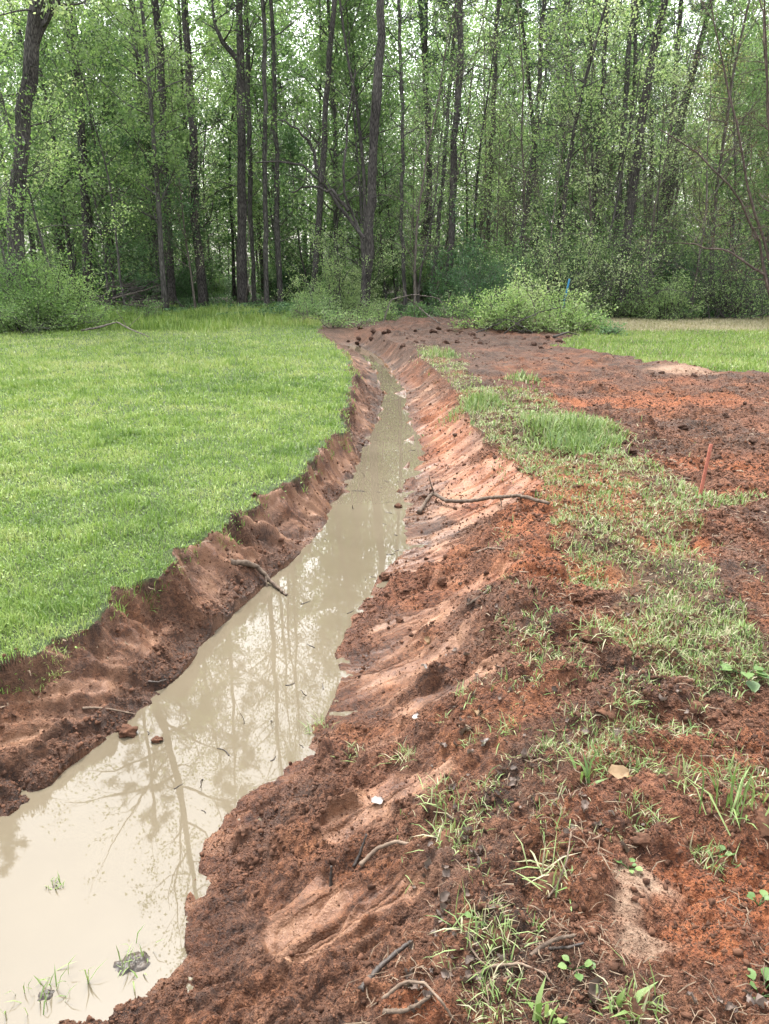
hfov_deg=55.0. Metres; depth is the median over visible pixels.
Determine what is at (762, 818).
grass tuft
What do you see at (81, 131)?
old pine
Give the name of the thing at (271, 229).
leafy sapling
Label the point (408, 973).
dead leaf
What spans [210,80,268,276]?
leafy tree
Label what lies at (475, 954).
root
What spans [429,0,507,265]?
bare tree
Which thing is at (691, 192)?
twiggy tree
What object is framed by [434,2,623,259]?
leafy sapling
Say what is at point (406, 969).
dead leaf
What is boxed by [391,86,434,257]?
leafy tree
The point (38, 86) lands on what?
leafy tree
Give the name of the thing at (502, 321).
dead branch
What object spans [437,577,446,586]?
soil clod
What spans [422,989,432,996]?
dead leaf
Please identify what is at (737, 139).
twiggy tree
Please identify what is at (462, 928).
grass tuft
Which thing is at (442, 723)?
grass tuft
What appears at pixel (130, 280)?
understory bush
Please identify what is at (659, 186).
twiggy tree
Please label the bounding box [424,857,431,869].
dead leaf
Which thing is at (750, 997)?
dead leaf
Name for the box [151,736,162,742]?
soil clod
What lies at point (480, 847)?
dead leaf
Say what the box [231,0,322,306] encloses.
slender tree
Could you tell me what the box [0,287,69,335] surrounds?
round bush
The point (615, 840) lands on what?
grass tuft
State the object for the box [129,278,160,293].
dead branch
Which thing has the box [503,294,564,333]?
dead branch
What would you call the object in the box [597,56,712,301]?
twiggy tree
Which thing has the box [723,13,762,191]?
pine tree
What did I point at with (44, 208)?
dark tree
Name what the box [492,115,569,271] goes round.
leafy sapling
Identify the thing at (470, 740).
grass tuft
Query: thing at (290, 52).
leafy tree
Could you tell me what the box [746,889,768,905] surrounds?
weed
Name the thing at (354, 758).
grass tuft
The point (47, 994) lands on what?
grass tuft
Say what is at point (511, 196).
twiggy tree
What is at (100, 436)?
lawn grass
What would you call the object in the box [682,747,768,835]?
grass clump
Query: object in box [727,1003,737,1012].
dead leaf
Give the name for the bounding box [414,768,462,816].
grass tuft
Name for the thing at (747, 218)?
budding tree
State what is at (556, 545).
grass tuft
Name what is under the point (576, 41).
pine tree
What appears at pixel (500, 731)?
grass tuft
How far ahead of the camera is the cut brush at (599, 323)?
20.38 m
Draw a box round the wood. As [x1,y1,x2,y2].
[0,0,768,286]
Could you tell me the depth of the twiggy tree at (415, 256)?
25.80 m
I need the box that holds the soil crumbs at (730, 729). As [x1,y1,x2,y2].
[0,329,768,1023]
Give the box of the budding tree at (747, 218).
[635,0,768,296]
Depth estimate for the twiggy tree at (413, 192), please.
34.39 m
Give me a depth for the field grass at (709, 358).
16.34 m
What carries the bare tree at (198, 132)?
on the ground at (322, 923)
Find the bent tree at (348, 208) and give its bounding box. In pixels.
[255,60,381,312]
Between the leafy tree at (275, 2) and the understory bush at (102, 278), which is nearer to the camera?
the understory bush at (102, 278)
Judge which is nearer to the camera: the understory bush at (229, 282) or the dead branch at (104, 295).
the dead branch at (104, 295)
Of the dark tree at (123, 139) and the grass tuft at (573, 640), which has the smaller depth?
the grass tuft at (573, 640)
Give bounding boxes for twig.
[547,831,571,898]
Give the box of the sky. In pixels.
[1,0,768,272]
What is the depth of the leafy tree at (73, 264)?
32.05 m
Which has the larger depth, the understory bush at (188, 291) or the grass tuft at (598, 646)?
the understory bush at (188, 291)
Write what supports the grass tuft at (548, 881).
on the ground at (322, 923)
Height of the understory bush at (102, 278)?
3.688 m
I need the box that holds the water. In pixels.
[0,345,426,1023]
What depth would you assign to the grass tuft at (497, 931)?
1.83 m
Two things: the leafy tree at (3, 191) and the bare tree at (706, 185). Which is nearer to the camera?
the bare tree at (706, 185)
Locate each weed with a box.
[463,910,489,926]
[557,955,595,980]
[614,858,642,873]
[706,845,735,857]
[719,663,768,692]
[735,967,768,998]
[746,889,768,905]
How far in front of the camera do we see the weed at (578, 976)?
1.73 m
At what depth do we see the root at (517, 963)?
1.76 m
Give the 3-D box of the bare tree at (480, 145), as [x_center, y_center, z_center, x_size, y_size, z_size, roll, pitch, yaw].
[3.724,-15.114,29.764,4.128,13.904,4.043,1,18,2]
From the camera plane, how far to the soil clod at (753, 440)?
6.92 m
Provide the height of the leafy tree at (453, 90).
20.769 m
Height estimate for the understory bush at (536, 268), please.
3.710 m
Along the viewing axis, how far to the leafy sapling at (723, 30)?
28.64 m
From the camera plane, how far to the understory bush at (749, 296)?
28.07 m
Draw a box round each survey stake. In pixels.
[562,279,569,309]
[698,444,712,494]
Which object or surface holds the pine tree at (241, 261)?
on the ground at (322, 923)
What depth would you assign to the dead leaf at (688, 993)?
1.61 m
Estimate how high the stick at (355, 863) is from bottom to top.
0.086 m
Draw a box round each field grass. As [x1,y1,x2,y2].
[550,327,768,372]
[562,316,768,370]
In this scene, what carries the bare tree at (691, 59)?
on the ground at (322, 923)
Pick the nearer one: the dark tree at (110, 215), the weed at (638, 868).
the weed at (638, 868)
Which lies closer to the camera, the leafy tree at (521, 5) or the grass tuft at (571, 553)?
the grass tuft at (571, 553)
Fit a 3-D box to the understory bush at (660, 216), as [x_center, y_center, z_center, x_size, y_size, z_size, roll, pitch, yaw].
[12.463,-11.396,32.097,5.771,5.428,6.200,13,22,35]
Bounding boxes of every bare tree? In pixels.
[106,43,167,263]
[145,36,218,290]
[172,37,235,268]
[193,0,260,300]
[193,64,226,285]
[197,0,261,288]
[277,3,356,289]
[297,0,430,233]
[300,80,324,256]
[405,17,467,267]
[426,0,531,271]
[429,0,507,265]
[482,14,547,245]
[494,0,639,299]
[518,38,588,274]
[549,52,609,209]
[615,40,768,317]
[642,0,717,226]
[650,0,730,235]
[657,51,725,250]
[697,2,768,214]
[698,0,768,206]
[730,77,768,223]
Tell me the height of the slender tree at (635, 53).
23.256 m
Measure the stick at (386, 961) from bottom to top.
0.029 m
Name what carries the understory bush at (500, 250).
on the ground at (322, 923)
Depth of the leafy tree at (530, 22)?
51.71 m
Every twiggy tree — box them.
[86,24,237,308]
[117,86,199,297]
[280,55,417,271]
[327,32,431,304]
[341,58,430,302]
[366,102,475,303]
[374,0,493,310]
[404,0,537,300]
[435,81,552,265]
[436,0,544,260]
[447,94,562,285]
[461,0,588,289]
[461,80,556,258]
[468,148,558,271]
[479,42,580,273]
[495,87,625,297]
[500,0,618,280]
[512,0,677,283]
[525,0,672,264]
[546,0,673,298]
[549,46,652,264]
[577,40,730,242]
[583,21,654,237]
[586,35,687,241]
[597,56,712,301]
[602,0,729,307]
[626,119,735,285]
[630,66,733,299]
[660,41,767,263]
[662,0,768,301]
[675,21,768,256]
[703,87,768,265]
[723,57,768,248]
[726,152,768,236]
[742,109,768,243]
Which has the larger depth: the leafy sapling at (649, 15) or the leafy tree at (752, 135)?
the leafy tree at (752, 135)
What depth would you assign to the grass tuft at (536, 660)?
3.06 m
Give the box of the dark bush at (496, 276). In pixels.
[445,246,539,318]
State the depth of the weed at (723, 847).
2.10 m
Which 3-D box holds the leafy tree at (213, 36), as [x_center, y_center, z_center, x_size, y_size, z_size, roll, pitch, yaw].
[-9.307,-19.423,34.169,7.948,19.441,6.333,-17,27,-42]
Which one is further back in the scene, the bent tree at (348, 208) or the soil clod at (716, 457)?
the bent tree at (348, 208)
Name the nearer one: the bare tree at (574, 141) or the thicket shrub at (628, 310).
the thicket shrub at (628, 310)
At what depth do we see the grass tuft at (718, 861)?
2.09 m
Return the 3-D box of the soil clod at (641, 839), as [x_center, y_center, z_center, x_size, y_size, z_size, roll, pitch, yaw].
[0.737,0.930,2.099,0.075,0.052,0.062,-11,21,-31]
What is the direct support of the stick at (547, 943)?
on the ground at (322, 923)
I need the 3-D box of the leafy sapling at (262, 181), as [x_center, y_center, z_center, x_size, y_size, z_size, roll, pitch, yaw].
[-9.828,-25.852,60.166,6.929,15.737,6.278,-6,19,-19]
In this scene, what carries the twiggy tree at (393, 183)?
on the ground at (322, 923)
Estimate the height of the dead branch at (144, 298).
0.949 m
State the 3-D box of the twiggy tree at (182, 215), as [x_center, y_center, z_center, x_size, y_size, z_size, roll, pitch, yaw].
[-8.505,-13.194,29.242,5.696,10.598,6.578,-1,20,-6]
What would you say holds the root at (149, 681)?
on the ground at (322, 923)
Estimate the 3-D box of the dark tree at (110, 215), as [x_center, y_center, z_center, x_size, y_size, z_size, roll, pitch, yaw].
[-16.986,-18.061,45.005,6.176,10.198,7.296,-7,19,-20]
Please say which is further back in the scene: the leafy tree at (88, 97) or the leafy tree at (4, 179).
the leafy tree at (4, 179)
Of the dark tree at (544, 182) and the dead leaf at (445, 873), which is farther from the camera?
the dark tree at (544, 182)
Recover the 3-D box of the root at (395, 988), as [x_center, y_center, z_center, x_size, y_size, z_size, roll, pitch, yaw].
[0.082,1.126,1.724,0.177,0.058,0.042,6,19,17]
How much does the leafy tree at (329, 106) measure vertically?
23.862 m
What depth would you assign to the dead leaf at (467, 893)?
1.95 m
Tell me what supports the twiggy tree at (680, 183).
on the ground at (322, 923)
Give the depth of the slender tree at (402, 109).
29.60 m
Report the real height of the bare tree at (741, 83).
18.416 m
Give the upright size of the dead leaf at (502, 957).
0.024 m
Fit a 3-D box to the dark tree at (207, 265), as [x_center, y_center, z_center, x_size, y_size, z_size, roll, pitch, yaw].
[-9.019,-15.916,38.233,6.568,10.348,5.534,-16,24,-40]
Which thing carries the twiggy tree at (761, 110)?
on the ground at (322, 923)
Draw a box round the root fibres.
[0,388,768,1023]
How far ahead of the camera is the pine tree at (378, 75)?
25.99 m
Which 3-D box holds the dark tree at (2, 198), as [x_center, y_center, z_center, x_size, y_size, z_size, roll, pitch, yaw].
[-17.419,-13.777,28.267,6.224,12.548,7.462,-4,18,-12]
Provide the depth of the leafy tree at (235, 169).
56.10 m
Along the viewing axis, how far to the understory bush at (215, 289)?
48.40 m
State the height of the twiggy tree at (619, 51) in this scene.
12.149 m
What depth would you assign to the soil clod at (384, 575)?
4.92 m
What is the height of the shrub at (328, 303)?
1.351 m
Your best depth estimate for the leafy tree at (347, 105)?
33.20 m
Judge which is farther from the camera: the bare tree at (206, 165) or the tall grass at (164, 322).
the bare tree at (206, 165)
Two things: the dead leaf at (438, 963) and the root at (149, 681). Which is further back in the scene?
the root at (149, 681)
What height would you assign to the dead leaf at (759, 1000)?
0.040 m
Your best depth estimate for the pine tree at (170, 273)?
32.33 m
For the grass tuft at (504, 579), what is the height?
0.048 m
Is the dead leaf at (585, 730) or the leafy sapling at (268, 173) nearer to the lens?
the dead leaf at (585, 730)
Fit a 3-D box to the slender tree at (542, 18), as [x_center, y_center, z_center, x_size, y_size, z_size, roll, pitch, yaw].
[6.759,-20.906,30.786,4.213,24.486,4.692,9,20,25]
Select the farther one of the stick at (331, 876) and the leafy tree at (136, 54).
the leafy tree at (136, 54)
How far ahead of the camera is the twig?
1.96 m
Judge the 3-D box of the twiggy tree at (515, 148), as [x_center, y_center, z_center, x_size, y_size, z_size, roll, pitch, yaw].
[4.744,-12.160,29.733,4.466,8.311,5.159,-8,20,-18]
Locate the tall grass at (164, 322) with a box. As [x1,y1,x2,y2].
[0,298,322,332]
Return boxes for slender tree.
[216,0,283,302]
[220,0,323,305]
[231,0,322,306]
[343,0,448,309]
[396,0,500,307]
[445,0,547,253]
[503,0,602,280]
[526,0,611,248]
[562,0,650,223]
[567,0,700,235]
[597,0,653,269]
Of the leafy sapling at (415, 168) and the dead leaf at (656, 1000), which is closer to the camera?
the dead leaf at (656, 1000)
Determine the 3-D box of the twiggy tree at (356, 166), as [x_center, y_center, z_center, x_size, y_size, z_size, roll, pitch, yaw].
[-1.404,-15.769,35.575,7.274,11.718,6.298,10,19,34]
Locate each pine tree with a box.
[0,0,125,305]
[0,4,39,276]
[0,27,46,288]
[7,0,70,300]
[65,0,133,275]
[83,2,128,275]
[101,1,179,286]
[132,0,189,306]
[157,0,224,308]
[169,0,264,305]
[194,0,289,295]
[249,0,310,290]
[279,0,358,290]
[348,0,420,315]
[384,0,438,284]
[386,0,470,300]
[410,0,479,258]
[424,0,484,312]
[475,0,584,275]
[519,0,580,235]
[543,0,602,250]
[566,4,623,239]
[608,0,672,259]
[610,0,696,310]
[623,0,694,238]
[641,0,691,237]
[651,0,715,265]
[652,0,742,236]
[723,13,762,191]
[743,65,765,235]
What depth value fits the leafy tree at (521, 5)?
35.74 m
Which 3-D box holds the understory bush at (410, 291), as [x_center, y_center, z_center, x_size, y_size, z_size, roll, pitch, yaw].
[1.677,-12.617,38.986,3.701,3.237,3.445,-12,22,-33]
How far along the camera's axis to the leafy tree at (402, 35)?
52.07 m
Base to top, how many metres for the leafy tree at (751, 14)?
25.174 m
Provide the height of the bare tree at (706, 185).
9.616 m
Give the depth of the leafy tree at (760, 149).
34.03 m
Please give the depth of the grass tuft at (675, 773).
2.42 m
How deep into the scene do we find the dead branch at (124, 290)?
28.91 m
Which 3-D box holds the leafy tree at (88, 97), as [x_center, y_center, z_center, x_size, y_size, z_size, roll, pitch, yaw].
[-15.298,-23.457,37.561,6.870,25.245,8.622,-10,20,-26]
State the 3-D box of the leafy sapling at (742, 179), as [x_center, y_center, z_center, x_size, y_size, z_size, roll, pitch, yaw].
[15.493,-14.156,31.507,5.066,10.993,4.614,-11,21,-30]
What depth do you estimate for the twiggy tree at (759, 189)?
27.98 m
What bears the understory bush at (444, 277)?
on the ground at (322, 923)
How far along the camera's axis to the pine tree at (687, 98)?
32.84 m
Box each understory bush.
[0,256,31,298]
[37,243,130,303]
[77,272,128,302]
[103,257,155,299]
[114,250,192,304]
[135,235,211,299]
[175,263,216,303]
[181,253,250,296]
[212,271,249,295]
[229,242,297,296]
[248,249,324,302]
[268,233,343,298]
[323,256,352,295]
[331,253,412,301]
[339,244,416,304]
[391,248,440,302]
[406,230,490,302]
[420,198,543,314]
[425,258,503,310]
[430,233,510,286]
[449,215,578,308]
[514,249,564,289]
[522,254,568,308]
[523,202,691,298]
[531,225,631,312]
[549,222,671,315]
[550,247,643,302]
[601,188,752,306]
[615,223,708,305]
[631,240,720,310]
[655,231,768,311]
[673,211,767,278]
[675,233,768,282]
[675,234,765,313]
[704,203,768,305]
[714,266,768,315]
[725,216,768,305]
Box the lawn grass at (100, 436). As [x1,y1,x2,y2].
[0,313,362,694]
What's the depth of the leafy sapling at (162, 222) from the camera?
45.70 m
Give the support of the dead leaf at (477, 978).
on the ground at (322, 923)
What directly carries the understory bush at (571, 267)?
on the ground at (322, 923)
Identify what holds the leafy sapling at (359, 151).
on the ground at (322, 923)
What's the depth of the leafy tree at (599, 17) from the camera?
45.01 m
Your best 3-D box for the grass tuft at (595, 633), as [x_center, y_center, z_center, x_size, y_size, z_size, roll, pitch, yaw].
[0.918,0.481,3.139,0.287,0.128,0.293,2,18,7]
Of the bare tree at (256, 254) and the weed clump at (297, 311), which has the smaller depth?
the weed clump at (297, 311)
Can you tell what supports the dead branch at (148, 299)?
on the dead branch at (143, 305)
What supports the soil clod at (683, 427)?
on the ground at (322, 923)
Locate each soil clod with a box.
[118,724,137,737]
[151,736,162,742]
[379,572,389,579]
[394,503,401,507]
[395,617,402,622]
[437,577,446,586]
[628,447,636,453]
[629,832,650,849]
[678,425,687,430]
[712,455,722,459]
[748,438,757,443]
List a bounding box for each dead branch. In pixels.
[81,312,149,336]
[88,287,119,307]
[98,278,142,289]
[108,279,138,301]
[112,284,160,304]
[127,300,161,308]
[128,293,170,303]
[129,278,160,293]
[131,294,162,304]
[167,286,183,307]
[383,288,446,321]
[399,285,420,318]
[403,285,439,322]
[476,306,532,332]
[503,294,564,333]
[552,332,578,337]
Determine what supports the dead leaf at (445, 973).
on the ground at (322, 923)
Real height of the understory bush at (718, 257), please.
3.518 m
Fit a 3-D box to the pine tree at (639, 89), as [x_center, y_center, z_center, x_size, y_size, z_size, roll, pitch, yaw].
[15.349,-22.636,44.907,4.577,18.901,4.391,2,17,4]
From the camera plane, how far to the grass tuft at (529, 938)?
1.85 m
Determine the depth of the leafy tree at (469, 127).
45.22 m
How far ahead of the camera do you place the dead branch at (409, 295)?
22.14 m
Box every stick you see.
[329,865,332,886]
[352,834,366,866]
[357,940,410,992]
[529,933,574,956]
[548,942,583,950]
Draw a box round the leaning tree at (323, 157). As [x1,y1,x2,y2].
[286,0,356,301]
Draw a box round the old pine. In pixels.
[60,0,109,303]
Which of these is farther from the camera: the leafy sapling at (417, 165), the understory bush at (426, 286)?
the leafy sapling at (417, 165)
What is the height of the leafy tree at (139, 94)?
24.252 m
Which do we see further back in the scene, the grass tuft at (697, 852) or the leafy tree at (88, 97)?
the leafy tree at (88, 97)
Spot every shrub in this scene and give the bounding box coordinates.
[270,216,404,315]
[291,282,359,320]
[446,256,571,332]
[465,210,670,317]
[495,283,615,332]
[544,206,740,318]
[627,267,716,320]
[661,188,768,319]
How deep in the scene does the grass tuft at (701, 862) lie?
2.10 m
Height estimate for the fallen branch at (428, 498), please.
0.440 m
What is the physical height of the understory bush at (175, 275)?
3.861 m
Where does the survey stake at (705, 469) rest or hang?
on the ground at (322, 923)
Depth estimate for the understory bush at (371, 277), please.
37.11 m
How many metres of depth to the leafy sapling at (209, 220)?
56.21 m
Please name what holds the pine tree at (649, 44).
on the ground at (322, 923)
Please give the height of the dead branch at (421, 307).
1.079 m
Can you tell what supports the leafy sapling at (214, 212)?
on the ground at (322, 923)
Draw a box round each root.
[82,706,134,714]
[148,679,166,682]
[230,559,287,595]
[358,840,418,866]
[381,979,454,1020]
[382,994,430,1014]
[466,587,491,605]
[469,935,486,964]
[469,962,554,986]
[476,547,503,552]
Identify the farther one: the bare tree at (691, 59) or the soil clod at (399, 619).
the bare tree at (691, 59)
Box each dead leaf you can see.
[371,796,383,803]
[404,967,413,972]
[405,971,413,979]
[408,978,419,991]
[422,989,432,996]
[424,636,429,643]
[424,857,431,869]
[440,891,449,901]
[440,902,449,914]
[441,968,454,977]
[442,869,449,876]
[449,783,455,789]
[459,831,468,840]
[460,975,472,983]
[462,826,472,833]
[463,888,470,896]
[465,955,474,964]
[465,970,471,983]
[473,856,479,867]
[473,973,482,979]
[476,845,482,855]
[497,953,505,960]
[506,780,515,785]
[521,748,526,757]
[581,727,589,733]
[581,799,588,811]
[587,975,606,1003]
[591,822,597,829]
[607,764,628,778]
[613,727,620,734]
[621,841,629,853]
[652,995,661,1007]
[658,694,667,700]
[686,991,696,1003]
[717,995,724,1002]
[725,1001,733,1010]
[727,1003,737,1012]
[746,993,754,1004]
[755,993,768,1008]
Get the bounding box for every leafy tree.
[0,0,67,275]
[0,0,128,299]
[0,1,30,212]
[0,54,15,262]
[0,94,31,248]
[3,9,102,216]
[6,30,76,244]
[8,8,121,264]
[12,127,57,278]
[22,0,145,284]
[26,50,76,249]
[26,112,59,259]
[39,0,152,305]
[42,0,216,293]
[43,0,241,312]
[89,0,179,270]
[94,0,233,225]
[95,49,150,266]
[99,0,186,259]
[101,0,261,303]
[112,0,214,270]
[136,20,215,281]
[179,0,288,296]
[200,51,262,266]
[204,0,336,272]
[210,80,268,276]
[221,144,260,279]
[247,0,419,300]
[250,0,328,267]
[253,0,381,298]
[283,0,440,278]
[284,48,340,266]
[294,1,387,287]
[300,0,421,285]
[322,0,417,286]
[358,0,470,233]
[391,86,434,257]
[395,37,468,278]
[404,8,483,264]
[434,0,537,257]
[459,0,549,255]
[465,1,554,258]
[542,30,586,239]
[546,0,623,243]
[568,1,653,245]
[573,0,672,232]
[603,2,689,236]
[639,46,699,230]
[659,0,768,235]
[674,82,741,246]
[680,32,766,257]
[688,0,768,240]
[714,0,768,143]
[716,2,768,241]
[717,13,768,224]
[731,71,768,230]
[749,123,768,222]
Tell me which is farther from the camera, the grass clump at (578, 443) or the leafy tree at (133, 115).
the leafy tree at (133, 115)
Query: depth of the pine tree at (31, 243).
48.70 m
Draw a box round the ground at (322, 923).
[0,273,768,1023]
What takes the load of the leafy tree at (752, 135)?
on the ground at (322, 923)
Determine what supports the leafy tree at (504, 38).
on the ground at (322, 923)
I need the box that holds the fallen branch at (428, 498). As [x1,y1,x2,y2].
[417,477,549,514]
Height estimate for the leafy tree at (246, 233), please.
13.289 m
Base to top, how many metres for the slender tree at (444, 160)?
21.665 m
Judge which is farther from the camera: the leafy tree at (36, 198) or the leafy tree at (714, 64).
the leafy tree at (36, 198)
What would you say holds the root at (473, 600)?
on the ground at (322, 923)
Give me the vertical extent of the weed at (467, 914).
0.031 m
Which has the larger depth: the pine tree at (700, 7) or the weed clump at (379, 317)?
the pine tree at (700, 7)
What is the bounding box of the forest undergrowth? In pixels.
[2,290,768,319]
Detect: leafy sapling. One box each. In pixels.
[0,0,143,311]
[0,0,153,300]
[0,0,173,302]
[0,0,184,308]
[0,32,77,310]
[0,102,98,290]
[0,108,78,268]
[0,176,40,271]
[10,156,98,274]
[11,107,107,274]
[67,127,139,279]
[105,140,192,271]
[110,188,140,259]
[154,0,258,267]
[164,140,208,271]
[164,166,212,279]
[179,169,226,267]
[184,149,222,262]
[195,3,331,279]
[204,125,246,287]
[218,76,311,282]
[223,107,296,261]
[246,173,305,284]
[255,100,312,262]
[313,150,355,272]
[314,55,411,288]
[317,149,360,272]
[330,50,434,290]
[377,134,437,270]
[380,39,526,302]
[406,110,464,260]
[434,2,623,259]
[439,175,483,263]
[443,193,476,265]
[445,128,519,264]
[459,121,528,252]
[470,103,575,277]
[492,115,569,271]
[519,0,731,310]
[545,0,699,249]
[565,160,615,249]
[639,139,702,242]
[650,118,744,252]
[667,0,768,270]
[679,176,737,253]
[692,44,768,271]
[721,53,767,230]
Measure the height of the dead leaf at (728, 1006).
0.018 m
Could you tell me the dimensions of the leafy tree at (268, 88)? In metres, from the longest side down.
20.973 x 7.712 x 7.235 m
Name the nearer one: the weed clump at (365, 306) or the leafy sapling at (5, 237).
the weed clump at (365, 306)
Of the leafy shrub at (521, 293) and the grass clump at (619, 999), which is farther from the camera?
the leafy shrub at (521, 293)
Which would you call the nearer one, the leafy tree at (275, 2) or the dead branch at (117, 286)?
the dead branch at (117, 286)
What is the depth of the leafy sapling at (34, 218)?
22.25 m
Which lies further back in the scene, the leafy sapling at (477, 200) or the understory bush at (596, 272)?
the leafy sapling at (477, 200)
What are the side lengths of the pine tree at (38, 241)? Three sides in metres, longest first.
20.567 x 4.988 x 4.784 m
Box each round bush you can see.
[0,244,129,332]
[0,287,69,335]
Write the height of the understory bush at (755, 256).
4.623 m
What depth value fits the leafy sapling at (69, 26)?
26.26 m
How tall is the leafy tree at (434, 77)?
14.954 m
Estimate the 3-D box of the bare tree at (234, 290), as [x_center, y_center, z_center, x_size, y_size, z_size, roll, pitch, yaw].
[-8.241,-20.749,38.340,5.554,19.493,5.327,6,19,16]
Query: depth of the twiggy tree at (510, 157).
33.78 m
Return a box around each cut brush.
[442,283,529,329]
[552,304,622,331]
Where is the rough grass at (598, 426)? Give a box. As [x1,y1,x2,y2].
[396,344,768,1023]
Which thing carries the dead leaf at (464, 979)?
on the ground at (322, 923)
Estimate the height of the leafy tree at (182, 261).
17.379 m
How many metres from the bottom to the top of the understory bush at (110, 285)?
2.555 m
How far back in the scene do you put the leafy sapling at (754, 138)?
40.69 m
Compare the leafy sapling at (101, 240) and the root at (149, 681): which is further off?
the leafy sapling at (101, 240)
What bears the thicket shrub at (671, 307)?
on the ground at (322, 923)
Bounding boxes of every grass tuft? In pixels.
[0,957,76,1017]
[46,872,64,889]
[81,960,105,983]
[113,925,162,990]
[298,711,339,734]
[332,740,364,763]
[372,737,416,770]
[408,800,479,854]
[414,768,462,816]
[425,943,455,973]
[427,880,511,957]
[435,710,450,726]
[447,824,478,860]
[455,676,487,707]
[459,725,482,747]
[460,892,537,953]
[474,711,528,752]
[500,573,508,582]
[510,551,520,560]
[511,830,587,910]
[518,899,548,945]
[525,649,544,673]
[549,532,560,549]
[557,535,590,558]
[567,607,631,648]
[567,633,583,644]
[590,641,603,651]
[590,967,666,1023]
[593,822,629,844]
[593,952,668,1023]
[595,688,643,718]
[595,704,638,731]
[596,729,625,756]
[629,751,677,782]
[642,656,689,684]
[648,746,713,793]
[661,513,687,532]
[674,599,707,621]
[687,837,708,857]
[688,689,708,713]
[689,830,725,881]
[705,834,744,876]
[709,750,746,784]
[714,762,768,791]
[720,806,738,824]
[721,614,743,628]
[726,785,768,835]
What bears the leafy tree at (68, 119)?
on the ground at (322, 923)
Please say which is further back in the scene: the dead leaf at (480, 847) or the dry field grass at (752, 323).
the dry field grass at (752, 323)
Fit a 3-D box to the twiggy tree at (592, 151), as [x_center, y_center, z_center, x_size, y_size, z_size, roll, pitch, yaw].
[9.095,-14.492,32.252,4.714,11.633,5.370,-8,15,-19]
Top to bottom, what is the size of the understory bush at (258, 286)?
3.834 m
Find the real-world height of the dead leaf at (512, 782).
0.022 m
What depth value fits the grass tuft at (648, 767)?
2.45 m
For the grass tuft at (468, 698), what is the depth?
2.96 m
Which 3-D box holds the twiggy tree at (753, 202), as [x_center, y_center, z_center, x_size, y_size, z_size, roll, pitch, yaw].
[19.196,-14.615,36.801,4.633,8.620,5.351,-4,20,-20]
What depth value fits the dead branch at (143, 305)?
29.21 m
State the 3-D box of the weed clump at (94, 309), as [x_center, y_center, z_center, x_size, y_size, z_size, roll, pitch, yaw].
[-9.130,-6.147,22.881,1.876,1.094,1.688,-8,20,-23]
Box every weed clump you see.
[61,300,111,324]
[108,295,165,319]
[279,291,322,322]
[309,300,381,329]
[348,294,380,320]
[360,299,403,321]
[393,300,443,317]
[428,285,473,319]
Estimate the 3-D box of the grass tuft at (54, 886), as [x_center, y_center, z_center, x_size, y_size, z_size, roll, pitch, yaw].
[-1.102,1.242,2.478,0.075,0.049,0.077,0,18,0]
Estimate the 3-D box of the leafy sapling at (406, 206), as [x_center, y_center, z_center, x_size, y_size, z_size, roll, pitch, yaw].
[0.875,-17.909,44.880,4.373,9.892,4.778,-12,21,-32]
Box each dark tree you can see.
[0,123,14,261]
[2,19,157,285]
[55,127,149,281]
[71,121,202,295]
[98,78,220,277]
[137,95,277,294]
[247,119,358,292]
[308,139,410,276]
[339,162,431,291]
[383,189,432,290]
[474,122,556,262]
[502,81,643,270]
[508,120,587,271]
[522,203,585,256]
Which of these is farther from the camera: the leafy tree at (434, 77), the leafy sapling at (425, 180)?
the leafy sapling at (425, 180)
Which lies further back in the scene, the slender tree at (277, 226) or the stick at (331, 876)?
the slender tree at (277, 226)
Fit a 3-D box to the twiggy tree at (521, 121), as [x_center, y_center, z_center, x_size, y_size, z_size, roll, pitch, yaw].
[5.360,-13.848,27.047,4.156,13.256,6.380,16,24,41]
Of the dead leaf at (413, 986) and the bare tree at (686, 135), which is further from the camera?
the bare tree at (686, 135)
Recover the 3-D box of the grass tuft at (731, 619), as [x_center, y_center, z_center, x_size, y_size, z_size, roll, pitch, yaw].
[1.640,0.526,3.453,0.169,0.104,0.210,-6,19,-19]
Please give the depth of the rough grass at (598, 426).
4.25 m
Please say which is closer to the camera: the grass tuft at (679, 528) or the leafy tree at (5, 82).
the grass tuft at (679, 528)
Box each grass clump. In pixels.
[520,419,631,457]
[528,976,567,1023]
[562,742,607,786]
[602,982,656,1023]
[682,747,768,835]
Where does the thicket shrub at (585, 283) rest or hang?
on the ground at (322, 923)
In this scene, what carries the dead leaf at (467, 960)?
on the ground at (322, 923)
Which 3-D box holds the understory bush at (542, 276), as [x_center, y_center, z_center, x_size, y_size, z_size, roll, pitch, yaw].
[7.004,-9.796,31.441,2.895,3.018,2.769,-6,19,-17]
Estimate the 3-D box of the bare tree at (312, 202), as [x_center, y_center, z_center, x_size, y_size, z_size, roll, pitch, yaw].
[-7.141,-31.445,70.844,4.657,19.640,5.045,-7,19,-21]

